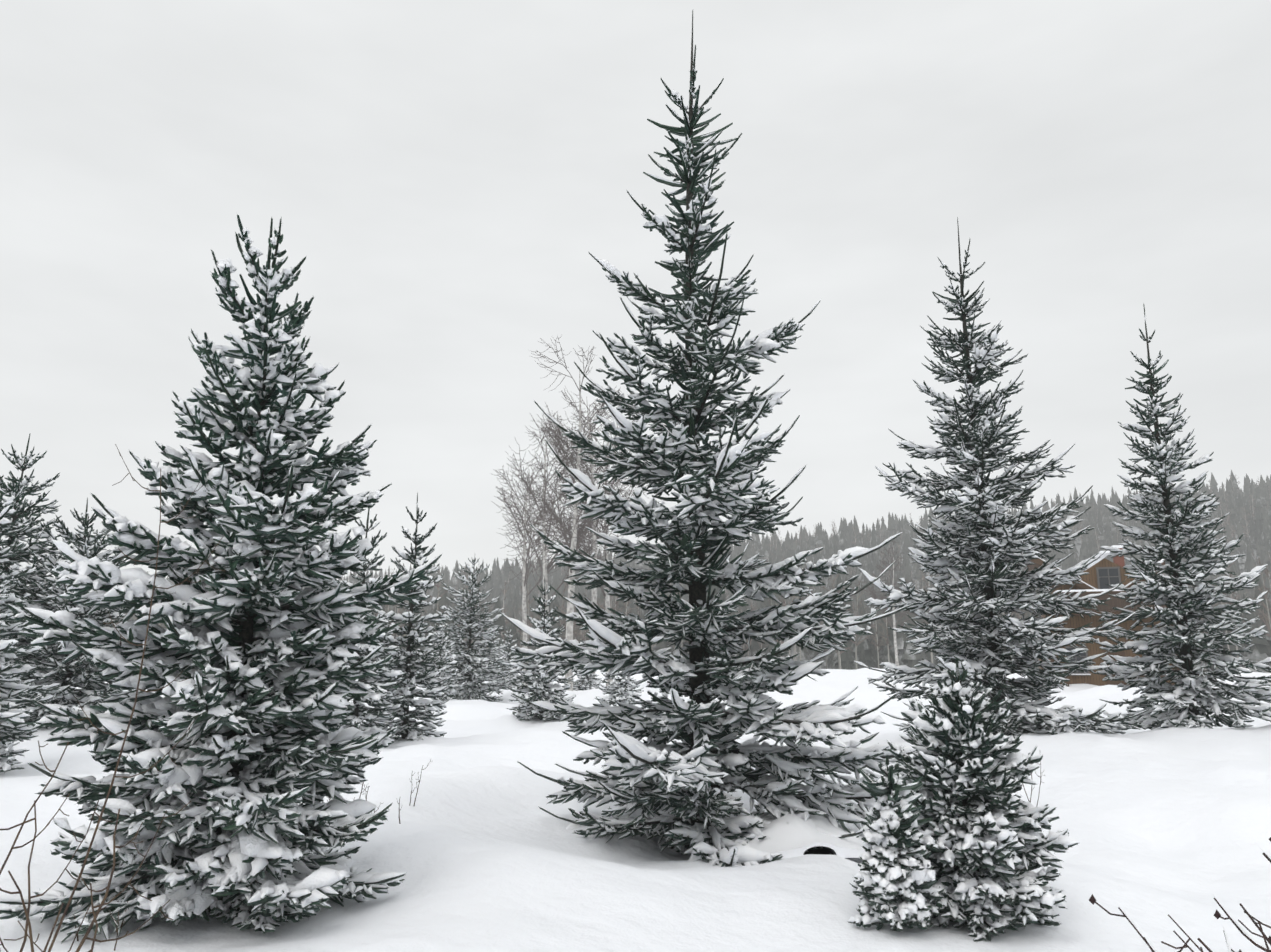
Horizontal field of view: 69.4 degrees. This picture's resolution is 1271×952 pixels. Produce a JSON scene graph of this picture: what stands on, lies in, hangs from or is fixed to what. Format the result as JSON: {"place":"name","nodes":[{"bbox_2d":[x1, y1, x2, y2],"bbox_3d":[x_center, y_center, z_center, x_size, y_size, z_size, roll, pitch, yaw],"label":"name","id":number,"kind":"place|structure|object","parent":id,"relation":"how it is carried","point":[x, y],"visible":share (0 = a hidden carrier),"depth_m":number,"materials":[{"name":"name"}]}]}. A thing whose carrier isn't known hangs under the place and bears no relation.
{"place":"outdoors","nodes":[
{"label":"outdoors","id":0,"kind":"place"},
{"bbox_2d":[0,530,1270,951],"bbox_3d":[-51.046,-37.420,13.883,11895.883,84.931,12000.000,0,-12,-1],"label":"snow field","id":1,"kind":"structure","parent":0,"point":[478,848],"depth_m":8.19,"materials":[{"name":"white snow"}]},
{"bbox_2d":[0,475,61,773],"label":"spruce","id":2,"kind":"object","parent":1,"relation":"on","point":[15,695],"visible":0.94,"depth_m":15.44,"materials":[{"name":"green plant"}]},
{"bbox_2d":[0,433,79,727],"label":"spruce","id":3,"kind":"object","parent":1,"relation":"on","point":[16,487],"visible":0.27,"depth_m":22.07,"materials":[{"name":"green plant"}]},
{"bbox_2d":[4,498,152,728],"bbox_3d":[-13.324,3.254,21.921,3.689,5.557,3.751,6,-13,-27],"label":"spruce","id":4,"kind":"object","parent":1,"relation":"on","point":[95,690],"visible":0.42,"depth_m":21.28,"materials":[{"name":"green plant"}]},
{"bbox_2d":[0,444,223,951],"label":"dry twigs","id":5,"kind":"object","parent":1,"relation":"on","point":[28,923],"visible":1,"depth_m":1.84,"materials":[{"name":"grey"}]},
{"bbox_2d":[0,213,442,941],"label":"spruce","id":6,"kind":"object","parent":1,"relation":"on","point":[252,639],"visible":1,"depth_m":6.26,"materials":[{"name":"green plant"}]},
{"bbox_2d":[329,508,408,737],"bbox_3d":[-6.425,3.385,21.557,2.210,5.660,2.322,0,-12,-1],"label":"spruce","id":7,"kind":"object","parent":1,"relation":"on","point":[371,715],"visible":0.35,"depth_m":21.28,"materials":[{"name":"green plant"}]},
{"bbox_2d":[360,493,457,740],"bbox_3d":[-5.714,3.523,23.465,2.417,6.352,2.375,11,-16,-43],"label":"spruce","id":8,"kind":"object","parent":1,"relation":"on","point":[411,729],"visible":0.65,"depth_m":23.14,"materials":[{"name":"green plant"}]},
{"bbox_2d":[417,618,458,699],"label":"spruce","id":9,"kind":"object","parent":1,"relation":"on","point":[445,670],"visible":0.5,"depth_m":39.87,"materials":[{"name":"green plant"}]},
{"bbox_2d":[428,557,514,701],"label":"spruce","id":10,"kind":"object","parent":1,"relation":"on","point":[478,671],"visible":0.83,"depth_m":43.58,"materials":[{"name":"green plant"}]},
{"bbox_2d":[488,629,524,687],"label":"spruce","id":11,"kind":"object","parent":1,"relation":"on","point":[503,681],"visible":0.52,"depth_m":53.38,"materials":[{"name":"green plant"}]},
{"bbox_2d":[492,462,565,684],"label":"birch","id":12,"kind":"object","parent":1,"relation":"on","point":[524,571],"visible":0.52,"depth_m":69.83,"materials":[{"name":"grey plant"}]},
{"bbox_2d":[506,576,575,720],"bbox_3d":[-2.975,5.523,29.389,2.225,4.621,2.304,4,-12,-19],"label":"spruce","id":13,"kind":"object","parent":1,"relation":"on","point":[534,691],"visible":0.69,"depth_m":29.01,"materials":[{"name":"green plant"}]},
{"bbox_2d":[491,415,625,684],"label":"birch","id":14,"kind":"object","parent":1,"relation":"on","point":[545,569],"visible":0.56,"depth_m":59.74,"materials":[{"name":"grey plant"}]},
{"bbox_2d":[73,755,1044,950],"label":"field weeds","id":15,"kind":"object","parent":1,"relation":"on","point":[122,924],"visible":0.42,"depth_m":9.55,"materials":[{"name":"grey"}]},
{"bbox_2d":[520,335,626,690],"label":"birch","id":16,"kind":"object","parent":1,"relation":"on","point":[570,606],"visible":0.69,"depth_m":53.17,"materials":[{"name":"grey plant"}]},
{"bbox_2d":[539,414,635,685],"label":"birch","id":17,"kind":"object","parent":1,"relation":"on","point":[607,596],"visible":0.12,"depth_m":63.22,"materials":[{"name":"grey plant"}]},
{"bbox_2d":[573,645,601,690],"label":"spruce","id":18,"kind":"object","parent":1,"relation":"on","point":[587,682],"visible":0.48,"depth_m":55.19,"materials":[{"name":"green plant"}]},
{"bbox_2d":[535,387,646,677],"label":"birch","id":19,"kind":"object","parent":1,"relation":"on","point":[594,592],"visible":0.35,"depth_m":58.06,"materials":[{"name":"grey plant"}]},
{"bbox_2d":[595,668,642,706],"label":"spruce","id":20,"kind":"object","parent":1,"relation":"on","point":[617,685],"visible":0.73,"depth_m":35.37,"materials":[{"name":"green plant"}]},
{"bbox_2d":[24,470,1270,672],"bbox_3d":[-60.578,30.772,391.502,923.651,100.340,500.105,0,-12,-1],"label":"distant forest","id":21,"kind":"object","parent":1,"relation":"on","point":[1236,502],"visible":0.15,"depth_m":353.46,"materials":[{"name":"plant"}]},
{"bbox_2d":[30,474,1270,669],"bbox_3d":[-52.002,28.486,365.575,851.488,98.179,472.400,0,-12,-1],"label":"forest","id":22,"kind":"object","parent":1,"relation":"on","point":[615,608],"visible":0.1,"depth_m":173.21,"materials":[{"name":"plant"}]},
{"bbox_2d":[500,11,915,866],"bbox_3d":[0.656,-1.053,10.883,4.825,10.834,4.924,-9,-15,37],"label":"spruce","id":23,"kind":"object","parent":1,"relation":"on","point":[684,779],"visible":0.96,"depth_m":10.09,"materials":[{"name":"green plant"}]},
{"bbox_2d":[730,811,874,858],"bbox_3d":[1.703,3.641,9.426,1.612,0.355,1.499,0,-12,-1],"label":"snow mound","id":24,"kind":"object","parent":1,"relation":"on","point":[800,836],"visible":0.73,"depth_m":8.96,"materials":[{"name":"white snow"}]},
{"bbox_2d":[859,538,929,665],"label":"birch","id":25,"kind":"object","parent":1,"relation":"on","point":[875,596],"visible":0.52,"depth_m":91.12,"materials":[{"name":"grey plant"}]},
{"bbox_2d":[847,755,944,931],"bbox_3d":[1.764,2.555,6.288,0.636,1.245,0.607,0,-12,-1],"label":"spruce","id":26,"kind":"object","parent":1,"relation":"on","point":[894,888],"visible":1,"depth_m":6.19,"materials":[{"name":"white plant"}]},
{"bbox_2d":[887,657,1077,941],"bbox_3d":[2.434,2.351,6.760,1.333,1.945,1.391,0,-12,-1],"label":"spruce","id":27,"kind":"object","parent":1,"relation":"on","point":[984,845],"visible":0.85,"depth_m":6.46,"materials":[{"name":"green plant"}]},
{"bbox_2d":[854,217,1150,737],"bbox_3d":[7.398,-0.296,19.872,5.719,11.670,5.680,0,-12,-1],"label":"spruce","id":28,"kind":"object","parent":1,"relation":"on","point":[1000,539],"visible":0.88,"depth_m":18.81,"materials":[{"name":"green plant"}]},
{"bbox_2d":[1023,545,1180,686],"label":"wooden cabin","id":29,"kind":"object","parent":1,"relation":"on","point":[1101,571],"visible":0.33,"depth_m":49.32,"materials":[{"name":"brown wood"}]},
{"bbox_2d":[1089,304,1270,729],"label":"spruce tree","id":30,"kind":"object","parent":1,"relation":"on","point":[1182,698],"visible":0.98,"depth_m":19.53,"materials":[{"name":"green plant"}]},
{"bbox_2d":[1089,837,1270,951],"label":"dry shrub","id":31,"kind":"object","parent":1,"relation":"on","point":[1092,900],"visible":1,"depth_m":1.56,"materials":[{"name":"plant"}]},
{"bbox_2d":[0,0,1270,584],"label":"sky","id":32,"kind":"structure","parent":0,"point":[445,175],"materials":[{"name":"grey"}]}
]}

